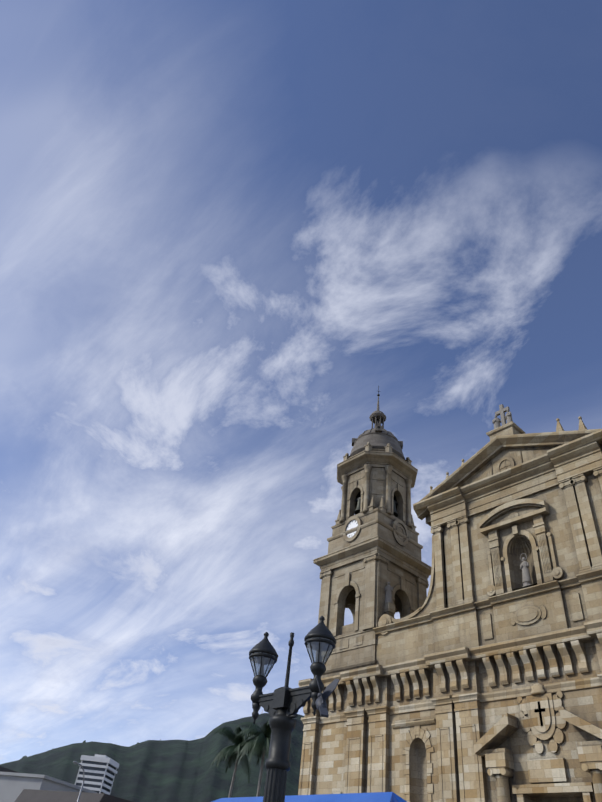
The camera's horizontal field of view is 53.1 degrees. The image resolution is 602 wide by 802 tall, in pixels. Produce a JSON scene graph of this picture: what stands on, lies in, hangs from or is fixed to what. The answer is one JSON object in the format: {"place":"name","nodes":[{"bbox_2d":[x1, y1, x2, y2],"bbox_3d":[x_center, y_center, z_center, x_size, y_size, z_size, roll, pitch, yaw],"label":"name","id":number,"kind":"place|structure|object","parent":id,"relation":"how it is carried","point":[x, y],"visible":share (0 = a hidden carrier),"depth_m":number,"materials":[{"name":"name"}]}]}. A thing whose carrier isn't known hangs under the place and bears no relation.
{"place":"outdoors","nodes":[
{"label":"outdoors","id":0,"kind":"place"},
{"bbox_2d":[0,713,303,801],"bbox_3d":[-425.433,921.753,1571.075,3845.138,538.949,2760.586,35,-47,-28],"label":"monserrate hills","id":1,"kind":"structure","parent":0,"point":[166,771],"depth_m":1374.28,"materials":[{"name":"green plant"}]},
{"bbox_2d":[0,0,601,763],"label":"sky","id":2,"kind":"structure","parent":0,"point":[226,225],"materials":[{"name":"blue"}]},
{"bbox_2d":[313,442,431,677],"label":"cathedral towers","id":3,"kind":"structure","parent":0,"point":[372,557],"depth_m":57.73,"materials":[{"name":"beige stone"}]},
{"bbox_2d":[346,386,397,537],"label":"cathedral clock bells","id":4,"kind":"object","parent":3,"relation":"attached to","point":[352,524],"visible":0.29,"depth_m":61.56,"materials":[{"name":"white"}]},
{"bbox_2d":[350,396,404,459],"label":"cathedral tower domes","id":5,"kind":"structure","parent":3,"relation":"on","point":[376,437],"depth_m":67.24,"materials":[{"name":"grey stone"}]},
{"bbox_2d":[385,582,392,603],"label":"cathedral tower statues","id":6,"kind":"object","parent":3,"relation":"attached to","point":[389,591],"visible":0.83,"depth_m":53.39,"materials":[{"name":"grey stone"}]},
{"bbox_2d":[356,426,396,501],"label":"bells","id":7,"kind":"object","parent":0,"point":[359,495],"visible":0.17,"depth_m":65.36,"materials":[{"name":"brown metal"}]},
{"bbox_2d":[298,619,601,801],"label":"church lower facade","id":8,"kind":"structure","parent":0,"point":[415,730],"depth_m":41.95,"materials":[{"name":"beige stone"}]},
{"bbox_2d":[373,416,601,665],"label":"church upper wall","id":9,"kind":"structure","parent":8,"relation":"on","point":[433,624],"depth_m":45.29,"materials":[{"name":"beige stone"}]},
{"bbox_2d":[413,421,601,625],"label":"church facade","id":10,"kind":"structure","parent":9,"relation":"attached to","point":[536,529],"depth_m":45.58,"materials":[{"name":"beige stone"}]},
{"bbox_2d":[492,404,532,586],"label":"cathedral statues","id":11,"kind":"object","parent":9,"relation":"on","point":[524,564],"visible":0.83,"depth_m":52.19,"materials":[{"name":"grey stone"}]},
{"bbox_2d":[474,683,601,801],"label":"church portal","id":12,"kind":"object","parent":8,"relation":"attached to","point":[550,754],"visible":0.98,"depth_m":36.10,"materials":[{"name":"beige stone"}]},
{"bbox_2d":[534,702,544,725],"bbox_3d":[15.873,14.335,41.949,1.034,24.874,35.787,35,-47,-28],"label":"cross","id":13,"kind":"object","parent":12,"relation":"attached to","point":[539,709],"visible":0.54,"depth_m":37.28,"materials":[{"name":"black metal"}]},
{"bbox_2d":[536,797,583,801],"bbox_3d":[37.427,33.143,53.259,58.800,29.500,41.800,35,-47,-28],"label":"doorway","id":14,"kind":"structure","parent":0,"point":[575,799],"depth_m":35.35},
{"label":"ground","id":15,"kind":"structure","parent":0,"visible":0},
{"bbox_2d":[0,766,132,801],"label":"carrera buildings","id":16,"kind":"structure","parent":15,"relation":"on","point":[15,786],"depth_m":78.70,"materials":[{"name":"white paint"}]},
{"bbox_2d":[73,761,84,801],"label":"street light","id":17,"kind":"object","parent":15,"relation":"on","point":[74,762],"visible":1,"depth_m":57.08,"materials":[{"name":"silver metal"}]},
{"bbox_2d":[74,754,118,794],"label":"striped office tower","id":18,"kind":"structure","parent":15,"relation":"on","point":[100,771],"depth_m":362.84,"materials":[{"name":"white paint"}]},
{"bbox_2d":[209,727,267,797],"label":"palm tree","id":19,"kind":"object","parent":15,"relation":"on","point":[231,752],"visible":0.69,"depth_m":88.93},
{"bbox_2d":[233,721,293,796],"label":"palm tree","id":20,"kind":"object","parent":15,"relation":"on","point":[261,740],"visible":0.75,"depth_m":82.69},
{"bbox_2d":[249,616,336,801],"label":"street lamp","id":21,"kind":"object","parent":15,"relation":"on","point":[281,706],"visible":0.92,"depth_m":8.36,"materials":[{"name":"metal"}]},
{"bbox_2d":[315,675,338,717],"bbox_3d":[0.283,3.897,7.875,0.323,0.501,0.423,13,-40,-6],"label":"pigeon","id":22,"kind":"object","parent":21,"relation":"attached to","point":[321,704],"visible":1,"depth_m":7.83,"materials":[{"name":"grey"}]},
{"bbox_2d":[211,792,406,801],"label":"market tent","id":23,"kind":"object","parent":15,"relation":"on","point":[374,797],"visible":0.9,"depth_m":11.14,"materials":[{"name":"blue fabric"}]}
]}

